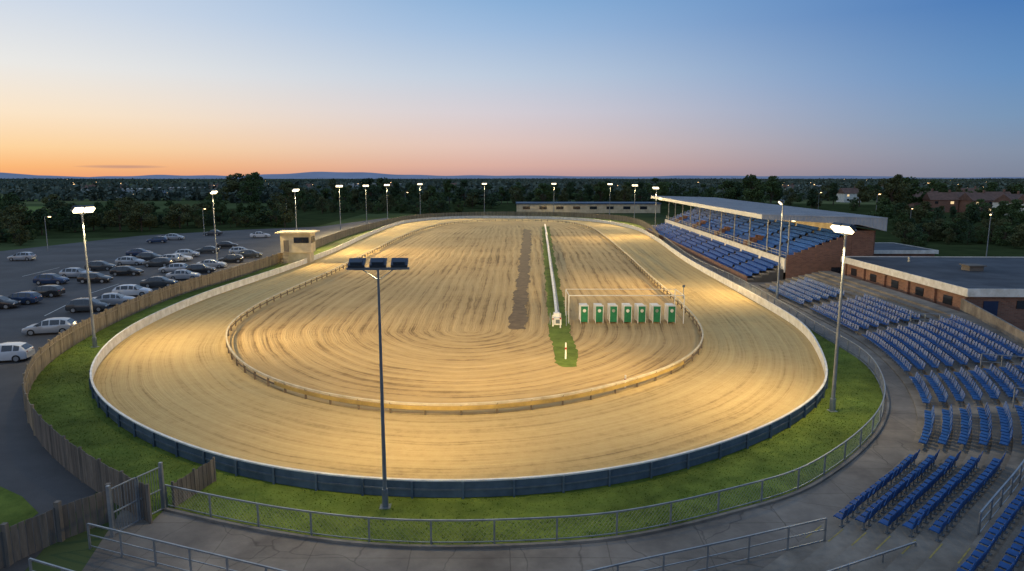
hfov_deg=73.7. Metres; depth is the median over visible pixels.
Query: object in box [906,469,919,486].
stadium seat
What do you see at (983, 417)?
stadium seat
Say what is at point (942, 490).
stadium seat
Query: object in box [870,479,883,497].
stadium seat
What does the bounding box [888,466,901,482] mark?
stadium seat
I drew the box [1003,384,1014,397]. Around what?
stadium seat
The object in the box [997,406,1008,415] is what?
stadium seat
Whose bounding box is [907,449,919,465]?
stadium seat
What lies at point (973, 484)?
stadium seat
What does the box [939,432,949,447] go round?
stadium seat
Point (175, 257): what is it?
parked car
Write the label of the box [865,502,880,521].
stadium seat
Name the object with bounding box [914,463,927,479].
stadium seat
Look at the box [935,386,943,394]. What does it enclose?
stadium seat
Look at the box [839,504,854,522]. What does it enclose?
stadium seat
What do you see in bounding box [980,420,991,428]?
stadium seat
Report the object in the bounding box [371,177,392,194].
tree
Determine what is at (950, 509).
stadium seat
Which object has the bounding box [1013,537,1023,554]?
stadium seat
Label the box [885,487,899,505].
stadium seat
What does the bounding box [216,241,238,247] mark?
parked car
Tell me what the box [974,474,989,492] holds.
stadium seat
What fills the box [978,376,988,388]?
stadium seat
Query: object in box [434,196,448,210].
tree
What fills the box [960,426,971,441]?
stadium seat
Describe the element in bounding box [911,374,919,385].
stadium seat
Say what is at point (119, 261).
parked car
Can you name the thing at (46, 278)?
parked car
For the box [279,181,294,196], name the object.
tree
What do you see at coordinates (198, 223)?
tree
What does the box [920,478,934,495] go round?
stadium seat
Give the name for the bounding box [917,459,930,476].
stadium seat
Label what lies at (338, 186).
floodlight mast
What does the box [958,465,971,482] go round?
stadium seat
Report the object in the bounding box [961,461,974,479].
stadium seat
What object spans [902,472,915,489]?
stadium seat
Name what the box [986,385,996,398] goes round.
stadium seat
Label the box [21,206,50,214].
ground field
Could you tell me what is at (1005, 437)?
stadium seat
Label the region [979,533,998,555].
stadium seat
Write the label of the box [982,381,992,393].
stadium seat
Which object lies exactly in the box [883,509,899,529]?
stadium seat
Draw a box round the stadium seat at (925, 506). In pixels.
[922,499,938,519]
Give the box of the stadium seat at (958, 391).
[951,386,960,393]
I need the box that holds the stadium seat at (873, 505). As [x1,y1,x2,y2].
[870,498,885,517]
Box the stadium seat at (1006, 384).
[999,379,1009,392]
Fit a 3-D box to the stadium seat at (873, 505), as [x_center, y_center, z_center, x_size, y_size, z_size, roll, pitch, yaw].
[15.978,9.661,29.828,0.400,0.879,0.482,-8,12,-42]
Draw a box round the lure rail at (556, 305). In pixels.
[544,224,559,312]
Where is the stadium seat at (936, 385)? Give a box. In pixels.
[930,379,939,386]
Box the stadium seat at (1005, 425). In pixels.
[1000,417,1011,426]
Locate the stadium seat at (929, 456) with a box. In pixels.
[927,449,939,465]
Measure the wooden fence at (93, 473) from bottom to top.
1.850 m
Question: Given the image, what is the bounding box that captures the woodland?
[0,177,1023,202]
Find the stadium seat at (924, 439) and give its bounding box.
[920,431,930,446]
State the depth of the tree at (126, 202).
211.03 m
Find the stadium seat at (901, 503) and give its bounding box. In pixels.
[897,496,912,515]
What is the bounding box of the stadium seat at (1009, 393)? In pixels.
[1005,388,1016,400]
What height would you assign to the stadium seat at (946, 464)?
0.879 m
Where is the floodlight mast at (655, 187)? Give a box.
[652,186,658,228]
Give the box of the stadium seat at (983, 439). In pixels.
[979,432,990,447]
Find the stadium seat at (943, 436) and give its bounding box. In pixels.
[940,429,951,444]
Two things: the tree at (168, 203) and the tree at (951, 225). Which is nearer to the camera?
the tree at (951, 225)
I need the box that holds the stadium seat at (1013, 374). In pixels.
[1006,368,1016,380]
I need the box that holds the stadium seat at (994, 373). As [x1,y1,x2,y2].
[988,368,997,380]
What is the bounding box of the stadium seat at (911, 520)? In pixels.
[908,512,924,532]
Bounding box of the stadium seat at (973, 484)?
[970,477,985,496]
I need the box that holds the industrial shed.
[119,188,165,197]
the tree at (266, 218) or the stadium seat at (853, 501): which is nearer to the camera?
the stadium seat at (853, 501)
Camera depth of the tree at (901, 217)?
180.88 m
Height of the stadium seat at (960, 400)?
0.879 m
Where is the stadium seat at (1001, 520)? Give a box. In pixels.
[996,512,1013,533]
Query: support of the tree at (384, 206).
on the ground scrub
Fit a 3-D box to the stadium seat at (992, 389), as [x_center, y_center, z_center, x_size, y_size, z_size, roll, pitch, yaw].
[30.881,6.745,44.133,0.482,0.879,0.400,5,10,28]
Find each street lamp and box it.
[44,216,50,250]
[986,213,990,255]
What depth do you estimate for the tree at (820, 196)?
323.76 m
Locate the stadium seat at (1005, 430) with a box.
[1000,424,1011,432]
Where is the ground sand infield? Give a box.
[227,221,701,414]
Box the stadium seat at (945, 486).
[942,479,957,497]
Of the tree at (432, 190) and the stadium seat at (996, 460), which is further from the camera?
the tree at (432, 190)
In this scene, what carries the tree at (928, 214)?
on the ground scrub
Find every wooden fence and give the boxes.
[0,483,114,568]
[22,211,658,435]
[32,408,152,523]
[171,457,216,507]
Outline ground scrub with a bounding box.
[0,203,1023,256]
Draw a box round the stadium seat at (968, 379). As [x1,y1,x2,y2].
[961,375,970,387]
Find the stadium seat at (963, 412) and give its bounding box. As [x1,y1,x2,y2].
[960,406,969,414]
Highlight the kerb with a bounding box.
[163,243,889,548]
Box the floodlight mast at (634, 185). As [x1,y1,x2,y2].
[632,184,637,217]
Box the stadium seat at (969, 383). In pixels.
[962,378,972,390]
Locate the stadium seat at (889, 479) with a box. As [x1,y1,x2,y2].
[879,472,892,489]
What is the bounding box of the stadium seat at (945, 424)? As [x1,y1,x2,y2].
[942,417,952,425]
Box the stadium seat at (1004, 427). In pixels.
[1001,421,1011,429]
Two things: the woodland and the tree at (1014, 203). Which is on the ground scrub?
the tree at (1014, 203)
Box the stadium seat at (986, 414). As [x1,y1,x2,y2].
[978,407,989,416]
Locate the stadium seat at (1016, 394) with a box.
[1007,389,1018,403]
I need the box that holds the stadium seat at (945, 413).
[942,406,951,415]
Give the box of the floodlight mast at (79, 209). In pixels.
[70,205,99,347]
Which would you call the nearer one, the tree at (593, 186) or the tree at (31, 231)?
the tree at (31, 231)
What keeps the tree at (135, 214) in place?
on the ground scrub
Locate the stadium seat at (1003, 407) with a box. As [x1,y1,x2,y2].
[996,401,1006,409]
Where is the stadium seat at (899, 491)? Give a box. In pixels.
[889,483,903,501]
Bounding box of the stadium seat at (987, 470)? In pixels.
[984,463,998,480]
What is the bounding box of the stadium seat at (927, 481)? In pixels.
[924,474,938,491]
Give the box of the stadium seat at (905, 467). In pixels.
[896,459,909,475]
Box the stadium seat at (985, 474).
[981,467,995,484]
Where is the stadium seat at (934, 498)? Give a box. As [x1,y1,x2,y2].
[930,491,946,510]
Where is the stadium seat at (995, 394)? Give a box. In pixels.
[988,388,998,401]
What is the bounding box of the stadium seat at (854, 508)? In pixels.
[845,499,859,518]
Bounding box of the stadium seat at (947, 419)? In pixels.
[942,412,952,420]
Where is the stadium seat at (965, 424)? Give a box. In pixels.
[961,417,971,425]
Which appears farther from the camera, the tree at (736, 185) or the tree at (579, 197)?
the tree at (579, 197)
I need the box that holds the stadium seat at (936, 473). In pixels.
[931,467,945,484]
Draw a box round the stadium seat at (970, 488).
[966,481,982,500]
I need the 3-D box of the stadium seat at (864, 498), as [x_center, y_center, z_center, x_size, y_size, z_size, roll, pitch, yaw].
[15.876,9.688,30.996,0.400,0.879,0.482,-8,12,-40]
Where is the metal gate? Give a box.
[105,462,165,537]
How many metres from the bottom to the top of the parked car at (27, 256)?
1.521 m
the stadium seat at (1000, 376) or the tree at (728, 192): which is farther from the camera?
the tree at (728, 192)
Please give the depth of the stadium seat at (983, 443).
35.81 m
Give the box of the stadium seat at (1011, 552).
[1005,544,1023,566]
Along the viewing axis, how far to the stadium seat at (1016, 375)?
45.42 m
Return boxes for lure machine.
[550,311,566,325]
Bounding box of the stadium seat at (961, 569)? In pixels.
[956,562,975,570]
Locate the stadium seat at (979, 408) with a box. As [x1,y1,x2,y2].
[977,403,987,410]
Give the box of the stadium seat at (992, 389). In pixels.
[985,383,994,395]
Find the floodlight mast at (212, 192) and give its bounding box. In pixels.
[209,190,217,260]
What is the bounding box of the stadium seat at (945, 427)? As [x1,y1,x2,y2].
[942,421,951,429]
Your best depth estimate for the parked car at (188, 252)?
128.75 m
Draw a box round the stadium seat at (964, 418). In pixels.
[961,412,970,419]
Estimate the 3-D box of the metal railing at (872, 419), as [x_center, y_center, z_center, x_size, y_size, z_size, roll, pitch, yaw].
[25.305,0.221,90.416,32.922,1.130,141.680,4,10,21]
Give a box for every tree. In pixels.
[0,193,25,215]
[0,203,39,225]
[0,215,20,228]
[0,221,13,242]
[2,226,17,242]
[7,224,30,244]
[16,226,37,241]
[22,210,36,229]
[32,208,51,234]
[36,200,70,223]
[41,194,67,213]
[44,217,54,230]
[52,213,66,230]
[55,206,73,224]
[58,202,88,231]
[84,212,102,230]
[94,201,102,212]
[96,213,110,228]
[98,200,115,216]
[102,202,132,230]
[111,197,144,212]
[118,199,140,213]
[120,203,156,230]
[122,208,143,227]
[141,211,158,230]
[151,202,159,215]
[157,214,164,227]
[160,203,192,227]
[162,200,173,212]
[179,204,196,225]
[189,209,207,221]
[190,203,216,224]
[193,215,205,227]
[198,192,227,212]
[204,211,216,225]
[206,202,217,218]
[211,208,230,223]
[216,204,230,223]
[217,173,258,200]
[234,210,260,226]
[236,176,263,202]
[236,202,247,219]
[245,172,265,194]
[246,202,252,220]
[250,201,266,213]
[250,212,264,224]
[254,205,264,219]
[258,201,282,225]
[269,195,287,216]
[271,183,306,206]
[278,203,294,226]
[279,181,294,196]
[286,195,297,213]
[296,190,313,205]
[309,185,330,202]
[322,191,332,200]
[326,199,342,211]
[328,178,341,198]
[332,190,346,202]
[337,200,350,212]
[338,186,352,205]
[346,185,358,197]
[349,189,360,204]
[354,203,362,209]
[358,178,371,205]
[358,178,385,204]
[360,201,374,212]
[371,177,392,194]
[378,193,396,210]
[380,200,391,212]
[388,181,401,205]
[397,198,407,212]
[401,182,418,199]
[402,195,419,210]
[404,184,422,204]
[409,198,425,213]
[421,185,431,203]
[422,198,436,212]
[427,186,443,203]
[429,197,445,212]
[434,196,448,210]
[442,179,456,203]
[452,180,475,205]
[453,199,464,211]
[469,182,500,206]
[498,186,505,203]
[505,189,510,203]
[509,187,525,205]
[511,182,525,201]
[525,192,534,201]
[531,183,554,201]
[535,188,557,201]
[550,184,559,201]
[557,187,568,201]
[566,182,576,201]
[572,191,589,201]
[574,189,583,200]
[583,184,593,200]
[590,184,605,201]
[592,181,610,201]
[599,180,614,201]
[610,190,619,201]
[615,184,632,201]
[626,186,640,198]
[629,182,653,201]
[639,178,671,204]
[648,182,670,209]
[665,182,680,205]
[673,188,691,205]
[683,188,693,195]
[691,184,715,196]
[701,190,714,196]
[712,180,738,199]
[730,181,743,199]
[740,174,765,195]
[742,181,765,202]
[763,176,778,201]
[763,181,781,203]
[772,181,783,204]
[783,188,798,205]
[793,191,804,201]
[806,189,817,208]
[806,192,824,208]
[821,185,831,200]
[829,182,838,204]
[848,197,858,210]
[855,181,872,206]
[867,205,890,222]
[868,177,911,208]
[872,184,882,201]
[874,197,894,219]
[883,174,906,202]
[886,176,924,203]
[890,221,919,244]
[891,212,908,231]
[892,202,908,224]
[896,205,919,224]
[900,218,923,241]
[905,231,929,246]
[912,201,931,223]
[914,219,934,239]
[917,191,928,202]
[920,207,945,228]
[921,211,937,224]
[921,222,940,240]
[922,180,940,191]
[924,218,944,238]
[935,226,947,240]
[937,206,944,215]
[938,183,949,191]
[941,223,963,239]
[942,218,969,241]
[942,227,956,243]
[949,206,956,220]
[953,184,962,191]
[964,203,981,225]
[965,199,992,219]
[975,182,998,192]
[976,228,988,243]
[978,218,1003,238]
[979,211,988,220]
[988,218,1017,241]
[991,200,1009,220]
[992,222,1017,245]
[1005,213,1017,225]
[1006,183,1023,193]
[1006,224,1023,247]
[1007,199,1023,224]
[1009,205,1023,222]
[1012,209,1023,223]
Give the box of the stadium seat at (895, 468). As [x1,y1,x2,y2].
[893,462,905,478]
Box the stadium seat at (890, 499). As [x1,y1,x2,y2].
[880,490,894,508]
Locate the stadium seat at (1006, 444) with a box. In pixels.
[999,436,1011,451]
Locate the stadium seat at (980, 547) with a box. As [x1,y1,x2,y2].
[975,539,994,561]
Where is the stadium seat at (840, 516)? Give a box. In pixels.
[833,508,848,527]
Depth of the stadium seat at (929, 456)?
35.07 m
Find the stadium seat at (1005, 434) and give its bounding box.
[1001,427,1012,435]
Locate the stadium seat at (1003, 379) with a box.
[995,375,1005,387]
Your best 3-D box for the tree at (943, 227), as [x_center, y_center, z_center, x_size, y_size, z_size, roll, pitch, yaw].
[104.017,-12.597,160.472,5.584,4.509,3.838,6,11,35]
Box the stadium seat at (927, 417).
[924,411,933,419]
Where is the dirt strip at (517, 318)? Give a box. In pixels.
[508,229,532,328]
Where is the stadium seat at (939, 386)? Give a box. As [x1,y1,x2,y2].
[932,382,941,389]
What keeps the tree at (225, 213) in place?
on the ground scrub
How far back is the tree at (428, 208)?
280.65 m
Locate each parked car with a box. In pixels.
[0,296,20,308]
[0,342,34,362]
[7,252,36,260]
[7,291,42,304]
[21,317,76,335]
[28,285,64,297]
[33,273,69,284]
[59,267,91,276]
[65,297,110,312]
[77,272,112,283]
[84,261,115,270]
[93,292,135,304]
[110,265,143,275]
[112,284,152,295]
[115,256,145,265]
[126,248,151,255]
[136,252,161,259]
[140,276,177,287]
[142,257,172,266]
[146,236,167,242]
[158,263,187,272]
[161,254,180,262]
[165,233,184,239]
[166,269,200,279]
[174,253,192,261]
[175,249,199,256]
[185,264,216,272]
[195,246,219,252]
[196,259,226,267]
[203,230,222,235]
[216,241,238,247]
[218,254,243,262]
[229,247,245,253]
[238,249,262,257]
[250,232,270,237]
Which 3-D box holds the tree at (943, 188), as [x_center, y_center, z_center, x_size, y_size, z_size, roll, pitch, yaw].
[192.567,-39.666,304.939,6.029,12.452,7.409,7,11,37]
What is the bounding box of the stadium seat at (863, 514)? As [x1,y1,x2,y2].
[861,507,876,526]
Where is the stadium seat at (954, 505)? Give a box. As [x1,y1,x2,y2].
[950,497,966,517]
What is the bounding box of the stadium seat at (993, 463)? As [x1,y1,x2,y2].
[989,456,1003,473]
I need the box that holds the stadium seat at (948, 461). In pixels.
[945,454,957,470]
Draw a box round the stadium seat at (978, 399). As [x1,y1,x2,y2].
[972,392,982,405]
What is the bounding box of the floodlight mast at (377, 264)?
[346,258,408,508]
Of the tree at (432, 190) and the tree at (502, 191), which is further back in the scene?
the tree at (502, 191)
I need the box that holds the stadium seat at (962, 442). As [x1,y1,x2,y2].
[957,435,969,450]
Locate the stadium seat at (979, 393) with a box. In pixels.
[971,389,981,402]
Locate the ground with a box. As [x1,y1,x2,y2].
[0,179,1017,570]
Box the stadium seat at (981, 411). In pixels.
[978,405,988,413]
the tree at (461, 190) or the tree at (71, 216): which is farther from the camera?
the tree at (461, 190)
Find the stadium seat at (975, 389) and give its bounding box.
[968,385,977,392]
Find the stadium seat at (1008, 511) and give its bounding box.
[1004,502,1020,523]
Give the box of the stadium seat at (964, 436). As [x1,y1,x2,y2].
[959,429,970,444]
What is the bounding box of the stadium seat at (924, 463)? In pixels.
[921,456,933,472]
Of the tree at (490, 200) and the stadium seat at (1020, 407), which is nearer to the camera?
the stadium seat at (1020, 407)
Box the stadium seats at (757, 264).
[648,207,1023,383]
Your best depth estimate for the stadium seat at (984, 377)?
46.17 m
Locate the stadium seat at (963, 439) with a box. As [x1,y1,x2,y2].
[958,432,970,447]
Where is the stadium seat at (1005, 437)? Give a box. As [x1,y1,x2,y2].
[1001,429,1012,445]
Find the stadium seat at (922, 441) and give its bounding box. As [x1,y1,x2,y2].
[918,434,929,449]
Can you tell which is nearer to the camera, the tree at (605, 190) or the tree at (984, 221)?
the tree at (984, 221)
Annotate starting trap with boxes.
[579,303,588,322]
[593,303,603,322]
[607,303,617,322]
[621,303,631,322]
[634,303,645,322]
[649,303,660,322]
[664,303,675,322]
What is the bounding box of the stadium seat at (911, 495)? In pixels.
[907,489,922,507]
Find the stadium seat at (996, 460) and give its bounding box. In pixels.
[992,452,1005,469]
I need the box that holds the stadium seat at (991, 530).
[988,522,1005,544]
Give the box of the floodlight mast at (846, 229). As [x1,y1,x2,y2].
[827,222,856,411]
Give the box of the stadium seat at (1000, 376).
[993,372,1002,384]
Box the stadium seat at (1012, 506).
[1007,498,1023,518]
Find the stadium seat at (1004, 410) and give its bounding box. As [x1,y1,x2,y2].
[997,404,1007,412]
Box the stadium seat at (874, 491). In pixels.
[865,483,879,501]
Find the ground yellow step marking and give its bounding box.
[805,526,970,562]
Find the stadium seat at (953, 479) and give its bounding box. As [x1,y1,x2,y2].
[950,472,964,489]
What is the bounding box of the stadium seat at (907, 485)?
[898,476,912,493]
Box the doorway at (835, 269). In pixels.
[831,267,840,273]
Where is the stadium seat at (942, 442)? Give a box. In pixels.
[938,435,948,450]
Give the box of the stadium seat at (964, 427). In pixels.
[961,420,971,428]
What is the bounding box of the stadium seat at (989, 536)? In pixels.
[984,527,1001,549]
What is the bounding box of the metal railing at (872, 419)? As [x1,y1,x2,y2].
[165,237,885,544]
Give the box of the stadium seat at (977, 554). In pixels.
[971,545,990,568]
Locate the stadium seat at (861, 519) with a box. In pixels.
[855,510,870,530]
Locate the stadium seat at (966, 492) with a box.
[962,485,978,503]
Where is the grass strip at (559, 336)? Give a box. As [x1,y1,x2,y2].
[542,226,577,366]
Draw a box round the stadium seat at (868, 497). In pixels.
[860,487,874,505]
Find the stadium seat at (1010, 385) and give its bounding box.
[1002,382,1012,394]
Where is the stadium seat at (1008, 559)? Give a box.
[1002,550,1022,570]
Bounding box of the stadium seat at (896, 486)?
[893,479,907,497]
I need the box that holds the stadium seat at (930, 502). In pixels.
[926,495,941,514]
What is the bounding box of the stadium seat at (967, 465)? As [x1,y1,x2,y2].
[964,458,977,475]
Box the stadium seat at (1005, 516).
[1000,507,1017,528]
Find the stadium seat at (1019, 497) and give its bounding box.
[1015,495,1023,509]
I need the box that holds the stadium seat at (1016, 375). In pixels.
[1008,370,1019,383]
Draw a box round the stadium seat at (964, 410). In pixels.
[959,403,969,411]
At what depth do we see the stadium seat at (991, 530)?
25.65 m
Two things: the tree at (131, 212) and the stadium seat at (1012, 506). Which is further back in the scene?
the tree at (131, 212)
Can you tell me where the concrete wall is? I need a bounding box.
[960,298,1023,345]
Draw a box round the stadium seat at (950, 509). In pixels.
[946,501,962,521]
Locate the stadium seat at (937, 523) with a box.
[933,515,949,536]
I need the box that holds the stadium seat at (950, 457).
[948,451,960,467]
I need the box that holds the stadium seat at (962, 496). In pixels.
[959,489,975,508]
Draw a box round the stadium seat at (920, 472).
[910,465,923,482]
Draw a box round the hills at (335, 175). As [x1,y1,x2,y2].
[0,172,1002,177]
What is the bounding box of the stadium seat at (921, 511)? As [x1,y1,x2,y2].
[917,504,933,523]
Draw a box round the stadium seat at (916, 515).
[912,508,928,527]
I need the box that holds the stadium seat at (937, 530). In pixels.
[928,520,946,541]
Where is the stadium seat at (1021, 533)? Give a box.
[1018,531,1023,538]
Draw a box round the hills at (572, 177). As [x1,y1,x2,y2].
[0,175,1023,178]
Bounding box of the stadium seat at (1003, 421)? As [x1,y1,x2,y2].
[1000,415,1010,423]
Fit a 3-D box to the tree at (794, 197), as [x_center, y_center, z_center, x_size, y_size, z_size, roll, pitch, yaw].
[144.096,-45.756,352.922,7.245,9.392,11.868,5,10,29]
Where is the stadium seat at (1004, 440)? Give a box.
[1000,433,1012,448]
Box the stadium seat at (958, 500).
[954,493,970,512]
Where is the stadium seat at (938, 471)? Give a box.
[936,464,949,481]
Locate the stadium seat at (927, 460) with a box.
[924,453,937,469]
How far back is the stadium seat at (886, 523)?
27.98 m
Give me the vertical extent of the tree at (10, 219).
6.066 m
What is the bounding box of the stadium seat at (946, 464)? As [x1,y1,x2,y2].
[942,457,955,474]
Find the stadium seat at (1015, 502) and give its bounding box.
[1011,499,1023,514]
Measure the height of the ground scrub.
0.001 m
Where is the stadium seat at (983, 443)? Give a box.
[978,436,990,451]
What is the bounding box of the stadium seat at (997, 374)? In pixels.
[990,370,999,382]
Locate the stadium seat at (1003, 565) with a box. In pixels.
[998,555,1017,570]
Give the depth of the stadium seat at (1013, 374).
45.97 m
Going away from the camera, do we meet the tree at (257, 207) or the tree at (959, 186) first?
the tree at (257, 207)
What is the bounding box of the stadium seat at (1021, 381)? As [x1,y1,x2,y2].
[1014,375,1023,388]
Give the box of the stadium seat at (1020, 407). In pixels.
[1014,401,1023,408]
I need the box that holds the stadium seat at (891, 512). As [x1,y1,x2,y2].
[888,505,904,524]
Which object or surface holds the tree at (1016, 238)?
on the ground scrub
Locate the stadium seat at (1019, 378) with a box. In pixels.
[1011,373,1021,385]
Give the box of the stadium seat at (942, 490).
[939,484,954,502]
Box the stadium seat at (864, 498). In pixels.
[854,491,869,508]
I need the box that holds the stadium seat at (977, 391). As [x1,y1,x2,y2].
[969,387,979,400]
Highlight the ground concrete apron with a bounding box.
[82,225,916,570]
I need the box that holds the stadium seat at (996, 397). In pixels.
[989,391,1000,404]
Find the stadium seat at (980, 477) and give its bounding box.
[977,470,992,488]
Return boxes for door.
[283,240,288,251]
[581,306,587,321]
[596,306,602,321]
[610,306,616,321]
[624,306,630,321]
[638,306,645,321]
[653,306,660,321]
[668,306,674,321]
[983,301,998,315]
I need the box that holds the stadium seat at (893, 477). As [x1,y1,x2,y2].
[884,469,897,485]
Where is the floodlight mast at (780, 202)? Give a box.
[776,200,783,298]
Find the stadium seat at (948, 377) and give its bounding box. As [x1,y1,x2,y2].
[941,372,950,384]
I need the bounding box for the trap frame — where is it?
[565,289,684,323]
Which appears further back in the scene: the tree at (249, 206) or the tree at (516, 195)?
the tree at (516, 195)
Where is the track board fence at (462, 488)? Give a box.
[89,216,828,498]
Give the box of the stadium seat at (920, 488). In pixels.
[916,481,930,499]
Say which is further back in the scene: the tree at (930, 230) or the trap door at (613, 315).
the tree at (930, 230)
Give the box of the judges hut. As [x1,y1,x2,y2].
[275,230,319,262]
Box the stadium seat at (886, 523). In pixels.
[878,514,894,533]
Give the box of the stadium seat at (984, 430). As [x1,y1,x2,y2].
[980,422,991,431]
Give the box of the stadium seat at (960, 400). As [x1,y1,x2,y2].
[955,393,965,406]
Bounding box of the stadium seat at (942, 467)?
[938,460,952,477]
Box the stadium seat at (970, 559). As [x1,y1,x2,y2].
[966,551,986,570]
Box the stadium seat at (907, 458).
[904,452,916,468]
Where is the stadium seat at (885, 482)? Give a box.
[875,476,888,493]
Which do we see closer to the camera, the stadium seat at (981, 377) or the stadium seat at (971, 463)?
the stadium seat at (971, 463)
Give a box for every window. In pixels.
[293,237,308,242]
[851,268,856,275]
[870,273,875,281]
[891,279,898,288]
[915,286,923,296]
[943,294,952,304]
[1016,301,1023,308]
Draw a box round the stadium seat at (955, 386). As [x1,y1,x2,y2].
[948,381,957,393]
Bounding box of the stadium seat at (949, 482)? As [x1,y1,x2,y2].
[946,475,960,493]
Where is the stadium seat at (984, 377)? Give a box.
[976,374,986,386]
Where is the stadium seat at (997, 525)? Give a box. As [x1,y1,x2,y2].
[992,517,1010,539]
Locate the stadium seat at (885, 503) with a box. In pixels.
[876,494,890,513]
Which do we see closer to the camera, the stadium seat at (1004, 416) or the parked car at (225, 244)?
the stadium seat at (1004, 416)
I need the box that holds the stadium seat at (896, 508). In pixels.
[893,500,908,520]
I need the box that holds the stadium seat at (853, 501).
[849,495,864,513]
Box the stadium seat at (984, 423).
[980,416,990,425]
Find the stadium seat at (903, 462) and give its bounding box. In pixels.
[900,455,912,471]
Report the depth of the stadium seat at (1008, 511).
27.18 m
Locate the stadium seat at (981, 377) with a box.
[974,372,984,384]
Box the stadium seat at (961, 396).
[954,391,963,403]
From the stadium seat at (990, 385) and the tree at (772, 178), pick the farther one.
the tree at (772, 178)
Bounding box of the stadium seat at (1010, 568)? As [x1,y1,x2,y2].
[994,562,1014,570]
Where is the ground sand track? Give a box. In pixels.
[93,218,824,478]
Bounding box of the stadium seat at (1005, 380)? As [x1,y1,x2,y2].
[997,377,1007,389]
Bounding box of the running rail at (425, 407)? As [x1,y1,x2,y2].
[225,219,703,414]
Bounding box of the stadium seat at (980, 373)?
[972,370,982,381]
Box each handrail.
[28,558,73,570]
[86,523,285,570]
[587,518,826,570]
[827,541,916,570]
[910,313,954,324]
[976,459,1023,537]
[979,353,1023,370]
[1012,387,1023,407]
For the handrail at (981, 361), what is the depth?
48.64 m
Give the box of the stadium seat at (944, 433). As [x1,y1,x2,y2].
[941,426,951,441]
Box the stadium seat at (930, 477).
[928,470,941,488]
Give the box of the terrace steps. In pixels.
[752,271,1023,570]
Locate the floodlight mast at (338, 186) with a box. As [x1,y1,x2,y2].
[336,185,342,229]
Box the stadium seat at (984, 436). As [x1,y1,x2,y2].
[979,429,990,438]
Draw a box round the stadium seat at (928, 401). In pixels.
[922,395,931,408]
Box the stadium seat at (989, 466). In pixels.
[986,459,1000,477]
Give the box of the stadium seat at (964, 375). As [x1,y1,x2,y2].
[957,371,966,383]
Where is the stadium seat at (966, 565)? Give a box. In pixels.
[960,556,981,570]
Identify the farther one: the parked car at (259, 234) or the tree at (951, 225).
the parked car at (259, 234)
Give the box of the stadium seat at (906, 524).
[902,517,919,537]
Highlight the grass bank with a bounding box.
[0,486,37,527]
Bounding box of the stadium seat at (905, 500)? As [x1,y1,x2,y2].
[903,493,918,511]
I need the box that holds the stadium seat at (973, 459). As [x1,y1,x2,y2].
[970,451,982,468]
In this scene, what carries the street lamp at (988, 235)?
on the ground scrub
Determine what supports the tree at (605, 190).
on the ground scrub
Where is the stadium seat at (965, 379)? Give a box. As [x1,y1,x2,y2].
[959,373,968,385]
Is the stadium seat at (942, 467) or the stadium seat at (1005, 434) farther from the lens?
the stadium seat at (1005, 434)
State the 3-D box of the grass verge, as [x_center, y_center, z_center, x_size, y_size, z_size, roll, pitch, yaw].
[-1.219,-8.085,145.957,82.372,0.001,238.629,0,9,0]
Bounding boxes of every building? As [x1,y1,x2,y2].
[516,202,660,212]
[841,256,1023,330]
[874,242,938,255]
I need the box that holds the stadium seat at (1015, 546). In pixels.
[1010,543,1023,561]
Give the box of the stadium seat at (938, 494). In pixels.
[934,487,949,505]
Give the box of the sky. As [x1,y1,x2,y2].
[0,0,1023,177]
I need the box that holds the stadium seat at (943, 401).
[938,394,947,407]
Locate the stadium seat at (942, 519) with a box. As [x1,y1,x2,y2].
[938,511,954,531]
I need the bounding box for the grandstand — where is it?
[646,196,887,281]
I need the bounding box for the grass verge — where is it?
[28,216,882,544]
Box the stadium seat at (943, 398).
[937,391,947,404]
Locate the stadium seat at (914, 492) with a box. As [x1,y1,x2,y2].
[911,485,926,503]
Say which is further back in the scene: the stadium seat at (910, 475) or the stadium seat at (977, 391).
the stadium seat at (977, 391)
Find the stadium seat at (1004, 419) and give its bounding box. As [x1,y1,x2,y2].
[999,412,1010,420]
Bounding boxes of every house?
[836,186,860,201]
[909,189,937,208]
[922,190,959,211]
[956,189,968,196]
[958,190,994,212]
[961,186,978,192]
[982,189,1010,198]
[992,191,1022,213]
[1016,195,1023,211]
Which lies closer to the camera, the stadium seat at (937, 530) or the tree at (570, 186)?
the stadium seat at (937, 530)
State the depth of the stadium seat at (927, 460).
34.62 m
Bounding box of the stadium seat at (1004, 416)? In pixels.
[999,409,1009,417]
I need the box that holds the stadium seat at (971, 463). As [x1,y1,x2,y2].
[967,455,979,471]
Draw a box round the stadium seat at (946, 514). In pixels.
[942,506,959,526]
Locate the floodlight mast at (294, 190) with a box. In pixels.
[292,188,298,229]
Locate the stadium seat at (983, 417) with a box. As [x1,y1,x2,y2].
[979,411,989,419]
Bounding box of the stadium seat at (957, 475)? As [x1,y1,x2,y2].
[954,469,968,486]
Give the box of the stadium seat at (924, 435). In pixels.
[921,428,931,443]
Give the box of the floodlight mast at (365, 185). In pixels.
[363,184,368,223]

